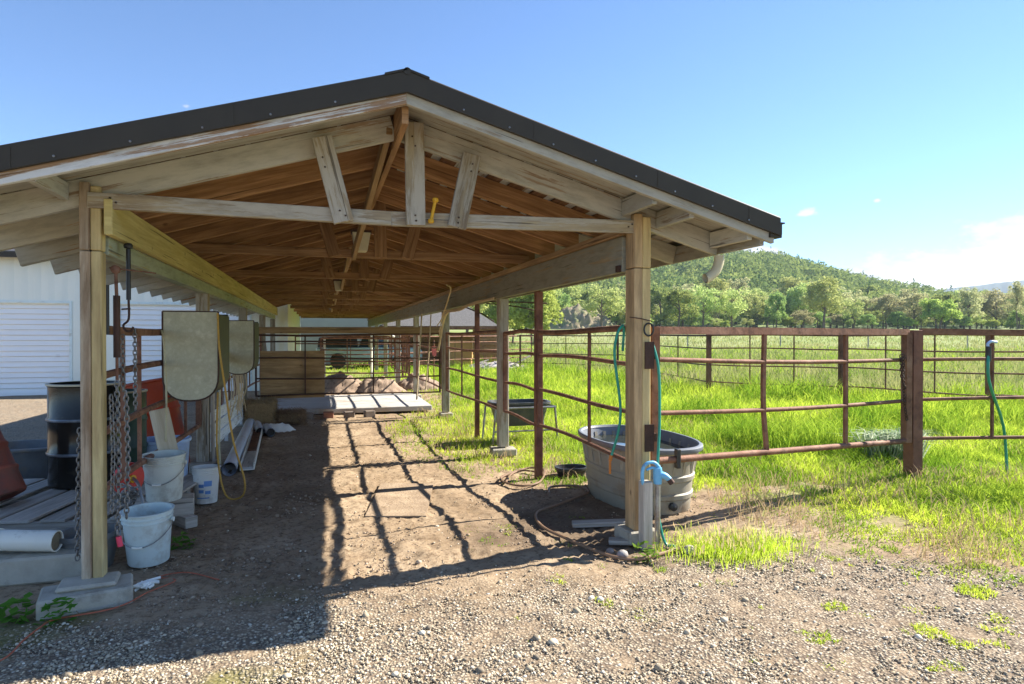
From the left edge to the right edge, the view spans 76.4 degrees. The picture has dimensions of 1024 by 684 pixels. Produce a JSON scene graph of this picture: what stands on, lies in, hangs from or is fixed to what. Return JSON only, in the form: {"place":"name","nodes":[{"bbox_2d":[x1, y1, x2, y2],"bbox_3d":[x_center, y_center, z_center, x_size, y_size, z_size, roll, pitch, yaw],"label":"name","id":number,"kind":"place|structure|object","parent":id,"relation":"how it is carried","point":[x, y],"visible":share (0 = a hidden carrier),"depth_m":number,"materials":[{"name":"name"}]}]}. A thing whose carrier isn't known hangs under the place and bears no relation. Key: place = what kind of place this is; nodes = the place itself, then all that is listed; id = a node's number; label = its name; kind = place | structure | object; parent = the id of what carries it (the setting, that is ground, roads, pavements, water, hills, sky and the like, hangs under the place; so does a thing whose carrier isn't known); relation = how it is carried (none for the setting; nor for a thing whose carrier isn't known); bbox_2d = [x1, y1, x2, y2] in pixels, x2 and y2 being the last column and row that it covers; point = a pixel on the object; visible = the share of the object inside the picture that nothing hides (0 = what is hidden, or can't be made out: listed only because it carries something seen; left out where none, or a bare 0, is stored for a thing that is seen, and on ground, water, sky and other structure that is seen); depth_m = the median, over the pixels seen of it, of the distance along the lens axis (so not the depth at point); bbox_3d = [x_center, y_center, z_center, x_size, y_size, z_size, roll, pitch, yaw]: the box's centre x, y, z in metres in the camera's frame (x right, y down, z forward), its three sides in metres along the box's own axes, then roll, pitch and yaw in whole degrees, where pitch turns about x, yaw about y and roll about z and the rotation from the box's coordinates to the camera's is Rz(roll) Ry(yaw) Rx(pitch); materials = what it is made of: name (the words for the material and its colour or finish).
{"place":"outdoors","nodes":[
{"label":"outdoors","id":0,"kind":"place"},
{"bbox_2d":[0,249,299,395],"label":"garage","id":1,"kind":"structure","parent":0,"point":[31,295],"depth_m":17.14,"materials":[{"name":"white"}]},
{"bbox_2d":[0,303,69,395],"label":"roller door","id":2,"kind":"structure","parent":1,"relation":"in","point":[23,336],"depth_m":17.02,"materials":[{"name":"metal"}]},
{"bbox_2d":[119,305,249,390],"bbox_3d":[-9.037,0.188,18.063,3.280,2.408,0.065,0,1,-16],"label":"roller door","id":3,"kind":"structure","parent":1,"relation":"in","point":[141,316],"depth_m":17.78,"materials":[{"name":"metal"}]},
{"bbox_2d":[0,272,1021,328],"bbox_3d":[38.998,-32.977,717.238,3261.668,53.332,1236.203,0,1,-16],"label":"hill","id":4,"kind":"structure","parent":0,"point":[859,325],"depth_m":202.89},
{"bbox_2d":[650,284,671,325],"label":"tree","id":5,"kind":"object","parent":4,"relation":"on","point":[657,293],"visible":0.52,"depth_m":164.09,"materials":[{"name":"green plant"}]},
{"bbox_2d":[743,291,769,326],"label":"tree","id":6,"kind":"object","parent":4,"relation":"on","point":[750,311],"visible":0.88,"depth_m":163.83,"materials":[{"name":"green plant"}]},
{"bbox_2d":[533,246,1023,328],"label":"hillside forest","id":7,"kind":"object","parent":4,"relation":"on","point":[758,269],"visible":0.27,"depth_m":306.29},
{"bbox_2d":[0,329,1023,683],"bbox_3d":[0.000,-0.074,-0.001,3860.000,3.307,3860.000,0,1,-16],"label":"ground","id":8,"kind":"structure","parent":0,"point":[22,417],"depth_m":4.06,"materials":[{"name":"soil"}]},
{"bbox_2d":[0,592,35,629],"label":"weed","id":9,"kind":"object","parent":8,"relation":"on","point":[8,603],"visible":0.99,"depth_m":3.52,"materials":[{"name":"green plant"}]},
{"bbox_2d":[8,439,46,479],"bbox_3d":[-5.165,1.290,6.935,0.899,0.400,0.728,0,1,-16],"label":"tub","id":10,"kind":"object","parent":8,"relation":"on","point":[30,457],"visible":0.35,"depth_m":6.70,"materials":[{"name":"grey plastic"}]},
{"bbox_2d":[0,527,80,586],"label":"concrete slab","id":11,"kind":"structure","parent":8,"relation":"on","point":[22,568],"depth_m":4.08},
{"bbox_2d":[0,528,63,551],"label":"drain pipe","id":12,"kind":"object","parent":11,"relation":"on","point":[32,540],"visible":1,"depth_m":4.10,"materials":[{"name":"white plastic"}]},
{"bbox_2d":[34,596,77,626],"bbox_3d":[-2.478,1.462,3.535,0.178,0.136,0.205,0,1,40],"label":"weed","id":13,"kind":"object","parent":8,"relation":"on","point":[48,606],"visible":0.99,"depth_m":3.54,"materials":[{"name":"green plant"}]},
{"bbox_2d":[36,571,132,620],"bbox_3d":[-2.463,1.457,3.774,0.460,0.140,0.278,0,1,-30],"label":"concrete footing","id":14,"kind":"object","parent":8,"relation":"on","point":[112,589],"visible":0.97,"depth_m":3.70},
{"bbox_2d":[59,523,119,567],"bbox_3d":[-2.851,1.392,4.385,0.364,0.240,0.364,0,1,-16],"label":"tub","id":15,"kind":"object","parent":8,"relation":"on","point":[67,541],"visible":0.28,"depth_m":4.37,"materials":[{"name":"grey plastic"}]},
{"bbox_2d":[0,474,196,539],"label":"pallet","id":16,"kind":"object","parent":8,"relation":"on","point":[38,503],"visible":0.41,"depth_m":5.09,"materials":[{"name":"grey wood"}]},
{"bbox_2d":[0,429,26,500],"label":"drum","id":17,"kind":"object","parent":16,"relation":"on","point":[12,483],"visible":0.99,"depth_m":5.10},
{"bbox_2d":[45,380,120,489],"bbox_3d":[-3.845,0.819,5.881,0.609,0.908,0.609,0,1,-16],"label":"drum","id":18,"kind":"object","parent":16,"relation":"on","point":[62,420],"visible":0.52,"depth_m":5.60,"materials":[{"name":"black metal"}]},
{"bbox_2d":[113,462,143,502],"bbox_3d":[-2.818,1.141,4.913,0.250,0.455,0.248,0,1,16],"label":"pulley","id":19,"kind":"object","parent":16,"relation":"on","point":[136,477],"visible":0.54,"depth_m":4.92,"materials":[{"name":"red plastic"}]},
{"bbox_2d":[126,389,147,467],"bbox_3d":[-3.775,0.871,6.319,0.420,0.808,0.420,0,1,-16],"label":"drum","id":20,"kind":"object","parent":16,"relation":"on","point":[132,424],"visible":0.23,"depth_m":6.22,"materials":[{"name":"red metal"}]},
{"bbox_2d":[0,572,218,660],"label":"extension cord","id":21,"kind":"object","parent":8,"relation":"on","point":[24,639],"visible":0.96,"depth_m":3.64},
{"bbox_2d":[119,502,174,567],"bbox_3d":[-2.483,1.316,4.432,0.347,0.374,0.333,0,1,-16],"label":"bucket","id":22,"kind":"object","parent":8,"relation":"on","point":[147,527],"visible":0.94,"depth_m":4.34,"materials":[{"name":"plastic"}]},
{"bbox_2d":[126,378,190,463],"bbox_3d":[-4.106,0.948,7.452,0.762,1.112,0.609,0,1,-16],"label":"drum","id":23,"kind":"object","parent":8,"relation":"on","point":[154,387],"visible":0.23,"depth_m":7.26,"materials":[{"name":"red metal"}]},
{"bbox_2d":[135,493,197,528],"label":"wood blocks","id":24,"kind":"object","parent":8,"relation":"on","point":[184,515],"depth_m":5.28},
{"bbox_2d":[142,449,186,501],"bbox_3d":[-2.824,1.089,5.274,0.349,0.380,0.334,0,1,-16],"label":"bucket","id":25,"kind":"object","parent":24,"relation":"on","point":[163,474],"visible":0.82,"depth_m":5.17,"materials":[{"name":"plastic"}]},
{"bbox_2d":[147,435,191,475],"bbox_3d":[-3.582,1.242,6.692,0.514,0.500,0.471,0,1,-16],"label":"tub","id":26,"kind":"object","parent":8,"relation":"on","point":[184,444],"visible":0.2,"depth_m":6.67,"materials":[{"name":"blue plastic"}]},
{"bbox_2d":[191,464,220,503],"bbox_3d":[-2.828,1.312,6.019,0.254,0.337,0.254,0,1,-16],"label":"bucket","id":27,"kind":"object","parent":8,"relation":"on","point":[206,479],"visible":0.88,"depth_m":5.92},
{"bbox_2d":[30,310,392,367],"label":"building","id":28,"kind":"structure","parent":8,"relation":"on","point":[333,322],"depth_m":34.62,"materials":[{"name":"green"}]},
{"bbox_2d":[210,383,243,451],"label":"plank wall","id":29,"kind":"structure","parent":8,"relation":"on","point":[225,426],"depth_m":9.26,"materials":[{"name":"white paint"}]},
{"bbox_2d":[221,418,254,475],"bbox_3d":[-3.791,1.383,9.138,0.156,0.161,4.154,0,1,-19],"label":"long pipe","id":30,"kind":"object","parent":8,"relation":"on","point":[242,439],"visible":0.91,"depth_m":8.25,"materials":[{"name":"white plastic"}]},
{"bbox_2d":[240,424,263,470],"bbox_3d":[-3.578,1.397,9.019,0.156,0.081,3.512,0,1,-19],"label":"trough channel","id":31,"kind":"object","parent":8,"relation":"on","point":[249,457],"visible":0.77,"depth_m":8.36,"materials":[{"name":"white plastic"}]},
{"bbox_2d":[242,396,281,424],"bbox_3d":[-4.337,1.201,11.237,0.706,0.626,0.576,0,1,-16],"label":"hay bale","id":32,"kind":"object","parent":8,"relation":"on","point":[262,410],"visible":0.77,"depth_m":11.08,"materials":[{"name":"plant"}]},
{"bbox_2d":[274,406,308,425],"bbox_3d":[-3.851,1.316,11.363,0.635,0.407,0.512,0,1,-5],"label":"hay bale","id":33,"kind":"object","parent":8,"relation":"on","point":[294,416],"visible":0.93,"depth_m":11.21,"materials":[{"name":"plant"}]},
{"bbox_2d":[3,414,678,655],"bbox_3d":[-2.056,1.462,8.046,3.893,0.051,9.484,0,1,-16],"label":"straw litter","id":34,"kind":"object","parent":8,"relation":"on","point":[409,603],"visible":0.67,"depth_m":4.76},
{"bbox_2d":[325,371,361,394],"bbox_3d":[-4.724,1.137,18.009,1.900,0.680,1.400,0,1,-16],"label":"manure heap","id":35,"kind":"object","parent":8,"relation":"on","point":[340,385],"visible":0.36,"depth_m":17.60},
{"bbox_2d":[277,393,431,413],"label":"stall slab","id":36,"kind":"structure","parent":8,"relation":"on","point":[357,403],"depth_m":13.75,"materials":[{"name":"concrete"}]},
{"bbox_2d":[316,337,421,368],"bbox_3d":[-7.013,0.486,31.976,4.998,1.569,1.820,0,1,-16],"label":"pickup truck","id":37,"kind":"object","parent":8,"relation":"on","point":[353,347],"visible":0.38,"depth_m":30.96,"materials":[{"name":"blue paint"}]},
{"bbox_2d":[358,376,406,391],"bbox_3d":[-3.708,1.201,18.100,1.600,0.521,1.200,0,1,-16],"label":"manure heap","id":38,"kind":"object","parent":8,"relation":"on","point":[384,385],"visible":0.65,"depth_m":17.76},
{"bbox_2d":[0,67,784,579],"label":"shed","id":39,"kind":"structure","parent":8,"relation":"on","point":[262,207],"depth_m":4.58,"materials":[{"name":"brown wood"}]},
{"bbox_2d":[74,427,80,561],"bbox_3d":[-2.585,0.906,3.878,0.038,0.798,0.045,0,1,27],"label":"hanging chain","id":40,"kind":"object","parent":39,"relation":"hanging from","point":[78,472],"visible":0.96,"depth_m":3.88,"materials":[{"name":"metal"}]},
{"bbox_2d":[109,394,115,513],"bbox_3d":[-2.378,0.666,3.872,0.035,0.718,0.029,0,1,-36],"label":"hanging chain","id":41,"kind":"object","parent":39,"relation":"hanging from","point":[114,455],"visible":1,"depth_m":3.87,"materials":[{"name":"metal"}]},
{"bbox_2d":[114,380,121,535],"bbox_3d":[-2.360,0.696,3.898,0.033,0.939,0.033,0,1,29],"label":"hanging chain","id":42,"kind":"object","parent":39,"relation":"hanging from","point":[117,407],"visible":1,"depth_m":3.89,"materials":[{"name":"metal"}]},
{"bbox_2d":[123,389,130,519],"bbox_3d":[-2.330,0.680,3.938,0.035,0.789,0.028,0,1,-6],"label":"hanging chain","id":43,"kind":"object","parent":39,"relation":"hanging from","point":[127,453],"visible":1,"depth_m":3.93,"materials":[{"name":"metal"}]},
{"bbox_2d":[121,243,133,331],"bbox_3d":[-2.420,-0.343,4.101,0.059,0.566,0.059,0,1,29],"label":"chain hook","id":44,"kind":"object","parent":39,"relation":"hanging from","point":[128,246],"visible":1,"depth_m":4.09,"materials":[{"name":"black metal"}]},
{"bbox_2d":[109,265,155,379],"bbox_3d":[-2.354,-0.118,4.046,0.254,0.706,0.041,0,1,-34],"label":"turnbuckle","id":45,"kind":"object","parent":39,"relation":"hanging from","point":[115,269],"visible":0.91,"depth_m":3.98,"materials":[{"name":"metal"}]},
{"bbox_2d":[106,326,201,490],"bbox_3d":[-3.057,0.422,5.671,0.080,1.124,3.528,0,1,-16],"label":"pipe fence","id":46,"kind":"object","parent":39,"relation":"attached to","point":[140,411],"visible":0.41,"depth_m":4.99,"materials":[{"name":"metal"}]},
{"bbox_2d":[149,407,177,449],"bbox_3d":[-2.966,0.871,5.587,0.280,0.611,0.138,0,1,19],"label":"leaning board","id":47,"kind":"object","parent":46,"relation":"attached to","point":[157,417],"visible":0.58,"depth_m":5.58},
{"bbox_2d":[161,311,228,401],"bbox_3d":[-2.893,0.121,6.007,0.456,0.789,0.767,0,1,-16],"label":"wall feeder","id":48,"kind":"object","parent":46,"relation":"attached to","point":[193,366],"depth_m":5.65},
{"bbox_2d":[210,375,239,412],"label":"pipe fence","id":49,"kind":"object","parent":39,"relation":"attached to","point":[228,389],"visible":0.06,"depth_m":9.75,"materials":[{"name":"metal"}]},
{"bbox_2d":[229,373,246,418],"bbox_3d":[-4.171,0.614,9.944,0.123,1.070,1.722,0,1,-16],"label":"twine bundle","id":50,"kind":"object","parent":49,"relation":"hanging from","point":[239,393],"visible":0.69,"depth_m":9.68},
{"bbox_2d":[229,320,258,374],"bbox_3d":[-3.856,0.072,9.294,0.406,0.749,0.817,0,1,-16],"label":"wall feeder","id":51,"kind":"object","parent":49,"relation":"attached to","point":[243,346],"depth_m":8.92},
{"bbox_2d":[216,313,245,499],"bbox_3d":[-2.526,0.600,5.827,0.259,1.704,0.321,0,1,-16],"label":"rope","id":52,"kind":"object","parent":39,"relation":"hanging from","point":[230,425],"visible":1,"depth_m":5.80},
{"bbox_2d":[255,333,440,396],"bbox_3d":[-2.926,0.398,11.860,3.286,1.131,0.034,0,1,-16],"label":"pipe fence","id":53,"kind":"object","parent":39,"relation":"attached to","point":[305,358],"visible":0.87,"depth_m":11.82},
{"bbox_2d":[260,351,324,398],"bbox_3d":[-3.913,0.579,11.618,1.090,0.840,0.018,0,1,-16],"label":"plywood sheet","id":54,"kind":"object","parent":53,"relation":"attached to","point":[283,368],"visible":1,"depth_m":11.60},
{"bbox_2d":[259,327,440,333],"bbox_3d":[-2.881,-0.213,11.806,3.240,0.125,0.045,0,1,-16],"label":"stall board","id":55,"kind":"object","parent":39,"relation":"attached to","point":[288,330],"visible":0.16,"depth_m":11.73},
{"bbox_2d":[295,336,429,364],"bbox_3d":[-4.939,0.282,21.743,4.409,1.019,0.050,0,1,-15],"label":"pipe fence","id":56,"kind":"object","parent":39,"relation":"attached to","point":[350,344],"visible":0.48,"depth_m":21.64,"materials":[{"name":"metal"}]},
{"bbox_2d":[391,335,412,375],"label":"pipe fence","id":57,"kind":"object","parent":39,"relation":"attached to","point":[404,344],"visible":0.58,"depth_m":18.90,"materials":[{"name":"metal"}]},
{"bbox_2d":[320,337,407,373],"bbox_3d":[-3.829,0.349,16.910,2.224,0.969,0.049,0,1,-16],"label":"pipe fence","id":58,"kind":"object","parent":57,"relation":"attached to","point":[394,349],"visible":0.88,"depth_m":16.89,"materials":[{"name":"metal"}]},
{"bbox_2d":[610,325,624,455],"bbox_3d":[0.802,0.374,4.907,0.102,1.011,0.151,0,1,-3],"label":"green hose","id":59,"kind":"object","parent":39,"relation":"attached to","point":[617,380],"visible":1,"depth_m":4.88,"materials":[{"name":"rubber"}]},
{"bbox_2d":[654,345,675,547],"bbox_3d":[1.094,0.744,4.742,0.068,1.477,0.219,0,1,-33],"label":"green hose","id":60,"kind":"object","parent":39,"relation":"attached to","point":[659,421],"visible":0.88,"depth_m":4.77,"materials":[{"name":"rubber"}]},
{"bbox_2d":[645,326,912,468],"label":"gate","id":61,"kind":"structure","parent":39,"relation":"attached to","point":[651,438],"depth_m":5.58,"materials":[{"name":"metal"}]},
{"bbox_2d":[365,483,432,516],"bbox_3d":[-1.045,1.478,6.148,0.542,0.022,1.274,0,1,-4],"label":"dirt covered mat","id":62,"kind":"object","parent":8,"relation":"on","point":[392,497],"visible":1,"depth_m":6.06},
{"bbox_2d":[379,307,496,364],"bbox_3d":[-3.506,-0.363,32.998,5.860,3.250,3.260,0,1,0],"label":"field shelter","id":63,"kind":"object","parent":8,"relation":"on","point":[463,319],"visible":0.42,"depth_m":31.75,"materials":[{"name":"grey"}]},
{"bbox_2d":[450,340,472,364],"bbox_3d":[-2.681,0.532,32.406,1.450,1.230,0.800,0,1,0],"label":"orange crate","id":64,"kind":"object","parent":8,"relation":"on","point":[457,355],"visible":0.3,"depth_m":32.05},
{"bbox_2d":[475,304,479,438],"bbox_3d":[-0.529,0.469,9.877,0.068,2.097,0.068,0,1,-16],"label":"fence post","id":65,"kind":"object","parent":8,"relation":"on","point":[477,371],"visible":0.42,"depth_m":9.85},
{"bbox_2d":[445,330,496,408],"bbox_3d":[-0.697,0.381,10.374,0.070,1.118,3.822,0,1,-16],"label":"pipe fence","id":66,"kind":"object","parent":65,"relation":"attached to","point":[461,334],"visible":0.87,"depth_m":10.66,"materials":[{"name":"metal"}]},
{"bbox_2d":[0,455,1023,683],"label":"gravel stones","id":67,"kind":"object","parent":8,"relation":"on","point":[69,673],"visible":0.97,"depth_m":3.23,"materials":[{"name":"gravel"}]},
{"bbox_2d":[94,411,931,637],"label":"dirt clods","id":68,"kind":"object","parent":8,"relation":"on","point":[201,624],"visible":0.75,"depth_m":4.42,"materials":[{"name":"soil"}]},
{"bbox_2d":[482,399,557,445],"bbox_3d":[0.112,1.167,9.582,1.012,0.602,0.632,0,1,-16],"label":"raised feed tub","id":69,"kind":"object","parent":8,"relation":"on","point":[524,408],"visible":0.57,"depth_m":9.35,"materials":[{"name":"plastic"}]},
{"bbox_2d":[509,290,563,345],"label":"tree","id":70,"kind":"object","parent":8,"relation":"on","point":[551,308],"visible":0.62,"depth_m":68.39,"materials":[{"name":"green plant"}]},
{"bbox_2d":[534,291,542,479],"bbox_3d":[0.290,0.494,7.095,0.078,2.099,0.078,0,1,-16],"label":"fence post","id":71,"kind":"object","parent":8,"relation":"on","point":[538,431],"visible":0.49,"depth_m":7.07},
{"bbox_2d":[503,329,533,425],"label":"pipe fence","id":72,"kind":"object","parent":71,"relation":"attached to","point":[506,353],"visible":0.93,"depth_m":8.12,"materials":[{"name":"metal"}]},
{"bbox_2d":[537,325,624,461],"bbox_3d":[0.632,0.401,6.012,0.086,1.084,2.215,0,1,-17],"label":"pipe fence","id":73,"kind":"object","parent":71,"relation":"attached to","point":[588,358],"visible":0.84,"depth_m":5.98,"materials":[{"name":"metal"}]},
{"bbox_2d":[554,464,586,477],"bbox_3d":[0.654,1.428,7.210,0.364,0.100,0.278,0,1,-16],"label":"rubber pan","id":74,"kind":"object","parent":8,"relation":"on","point":[563,469],"visible":0.86,"depth_m":7.12,"materials":[{"name":"black rubber"}]},
{"bbox_2d":[549,303,616,328],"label":"bush","id":75,"kind":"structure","parent":8,"relation":"on","point":[575,317],"depth_m":146.00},
{"bbox_2d":[572,518,624,527],"bbox_3d":[0.748,1.464,5.263,0.523,0.055,0.100,0,1,0],"label":"scrap board","id":76,"kind":"object","parent":8,"relation":"on","point":[594,523],"visible":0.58,"depth_m":5.22,"materials":[{"name":"grey wood"}]},
{"bbox_2d":[580,282,625,326],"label":"tree","id":77,"kind":"object","parent":8,"relation":"on","point":[593,306],"visible":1,"depth_m":133.94,"materials":[{"name":"green plant"}]},
{"bbox_2d":[534,484,684,560],"bbox_3d":[0.583,1.473,5.515,0.854,0.041,2.259,0,1,-16],"label":"brown hose","id":78,"kind":"object","parent":8,"relation":"on","point":[578,543],"visible":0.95,"depth_m":4.95,"materials":[{"name":"rubber"}]},
{"bbox_2d":[614,523,654,545],"bbox_3d":[0.930,1.437,4.894,0.240,0.100,0.240,0,1,-21],"label":"concrete footing","id":79,"kind":"object","parent":8,"relation":"on","point":[623,530],"visible":0.44,"depth_m":4.81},
{"bbox_2d":[578,425,702,515],"bbox_3d":[1.182,1.190,6.196,0.931,0.600,1.599,0,1,-16],"label":"stock tank","id":80,"kind":"object","parent":8,"relation":"on","point":[604,485],"visible":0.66,"depth_m":5.81,"materials":[{"name":"metal"}]},
{"bbox_2d":[638,461,673,550],"bbox_3d":[1.049,1.183,4.732,0.252,0.650,0.096,0,1,-4],"label":"hydrant","id":81,"kind":"object","parent":8,"relation":"on","point":[645,523],"visible":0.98,"depth_m":4.70,"materials":[{"name":"grey metal"}]},
{"bbox_2d":[326,343,1023,671],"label":"pasture grass","id":82,"kind":"structure","parent":8,"relation":"on","point":[791,430],"depth_m":8.61,"materials":[{"name":"plant"}]},
{"bbox_2d":[331,362,1023,574],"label":"dry grass","id":83,"kind":"structure","parent":8,"relation":"on","point":[799,519],"depth_m":5.87,"materials":[{"name":"plant"}]},
{"bbox_2d":[658,287,700,326],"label":"tree","id":84,"kind":"object","parent":8,"relation":"on","point":[673,299],"visible":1,"depth_m":124.63,"materials":[{"name":"green plant"}]},
{"bbox_2d":[688,284,720,326],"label":"tree","id":85,"kind":"object","parent":8,"relation":"on","point":[710,299],"visible":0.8,"depth_m":137.30,"materials":[{"name":"green plant"}]},
{"bbox_2d":[706,334,711,391],"bbox_3d":[5.112,0.585,16.906,0.104,1.613,0.104,0,1,-16],"label":"fence post","id":86,"kind":"object","parent":8,"relation":"on","point":[708,355],"visible":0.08,"depth_m":16.86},
{"bbox_2d":[710,334,838,386],"bbox_3d":[6.404,0.430,16.054,3.121,1.271,0.054,0,1,33],"label":"pipe fence","id":87,"kind":"object","parent":86,"relation":"attached to","point":[750,365],"visible":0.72,"depth_m":16.08,"materials":[{"name":"metal"}]},
{"bbox_2d":[715,286,749,326],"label":"tree","id":88,"kind":"object","parent":8,"relation":"on","point":[733,309],"visible":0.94,"depth_m":138.81,"materials":[{"name":"green plant"}]},
{"bbox_2d":[656,511,824,564],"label":"seed heads","id":89,"kind":"object","parent":8,"relation":"on","point":[728,535],"visible":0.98,"depth_m":4.68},
{"bbox_2d":[647,520,858,574],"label":"seeding weeds","id":90,"kind":"object","parent":8,"relation":"on","point":[711,549],"visible":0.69,"depth_m":4.60,"materials":[{"name":"green plant"}]},
{"bbox_2d":[764,291,787,327],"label":"tree","id":91,"kind":"object","parent":8,"relation":"on","point":[780,301],"visible":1,"depth_m":156.89,"materials":[{"name":"green plant"}]},
{"bbox_2d":[785,282,816,327],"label":"tree","id":92,"kind":"object","parent":8,"relation":"on","point":[797,292],"visible":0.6,"depth_m":166.22,"materials":[{"name":"green plant"}]},
{"bbox_2d":[799,276,844,327],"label":"tree","id":93,"kind":"object","parent":8,"relation":"on","point":[826,299],"visible":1,"depth_m":148.26,"materials":[{"name":"green plant"}]},
{"bbox_2d":[838,335,842,396],"bbox_3d":[7.695,0.605,15.206,0.104,1.623,0.104,0,1,-16],"label":"fence post","id":94,"kind":"object","parent":8,"relation":"on","point":[840,357],"visible":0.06,"depth_m":15.16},
{"bbox_2d":[848,334,984,395],"bbox_3d":[8.617,0.452,14.104,0.050,1.282,2.898,0,1,-40],"label":"pipe fence","id":95,"kind":"object","parent":94,"relation":"attached to","point":[934,371],"visible":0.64,"depth_m":13.82,"materials":[{"name":"metal"}]},
{"bbox_2d":[865,293,906,328],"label":"tree","id":96,"kind":"object","parent":8,"relation":"on","point":[887,298],"visible":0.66,"depth_m":163.38,"materials":[{"name":"green plant"}]},
{"bbox_2d":[835,426,940,465],"bbox_3d":[4.507,1.232,7.650,1.524,0.390,1.394,0,1,-16],"label":"silver grass clump","id":97,"kind":"object","parent":8,"relation":"on","point":[873,435],"visible":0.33,"depth_m":7.52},
{"bbox_2d":[892,292,930,328],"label":"tree","id":98,"kind":"object","parent":8,"relation":"on","point":[912,301],"visible":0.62,"depth_m":157.31,"materials":[{"name":"green plant"}]},
{"bbox_2d":[903,330,923,480],"bbox_3d":[4.157,0.678,6.744,0.130,1.600,0.130,0,1,-16],"label":"fence post","id":99,"kind":"object","parent":8,"relation":"on","point":[913,452],"visible":0.55,"depth_m":6.68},
{"bbox_2d":[919,328,1023,439],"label":"pipe fence","id":100,"kind":"object","parent":99,"relation":"attached to","point":[992,332],"visible":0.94,"depth_m":6.67,"materials":[{"name":"metal"}]},
{"bbox_2d":[986,340,1008,472],"bbox_3d":[4.990,0.696,6.664,0.773,1.433,0.086,0,1,-41],"label":"hung hose","id":101,"kind":"object","parent":100,"relation":"hanging from","point":[988,354],"visible":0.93,"depth_m":6.56,"materials":[{"name":"green rubber"}]},
{"bbox_2d":[919,298,963,328],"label":"tree","id":102,"kind":"object","parent":8,"relation":"on","point":[941,310],"visible":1,"depth_m":148.63,"materials":[{"name":"green plant"}]},
{"bbox_2d":[955,286,987,328],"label":"tree","id":103,"kind":"object","parent":8,"relation":"on","point":[971,298],"visible":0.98,"depth_m":159.12,"materials":[{"name":"green plant"}]},
{"bbox_2d":[979,287,1021,328],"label":"tree","id":104,"kind":"object","parent":8,"relation":"on","point":[992,297],"visible":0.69,"depth_m":168.80,"materials":[{"name":"green plant"}]},
{"bbox_2d":[1006,280,1023,328],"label":"tree","id":105,"kind":"object","parent":8,"relation":"on","point":[1018,293],"visible":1,"depth_m":139.43,"materials":[{"name":"green plant"}]},
{"bbox_2d":[0,0,1023,289],"label":"sky","id":106,"kind":"structure","parent":0,"point":[886,137],"materials":[{"name":"blue"}]},
{"bbox_2d":[509,330,1023,397],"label":"meadow grass","id":107,"kind":"structure","parent":0,"point":[895,378],"depth_m":28.68,"materials":[{"name":"plant"}]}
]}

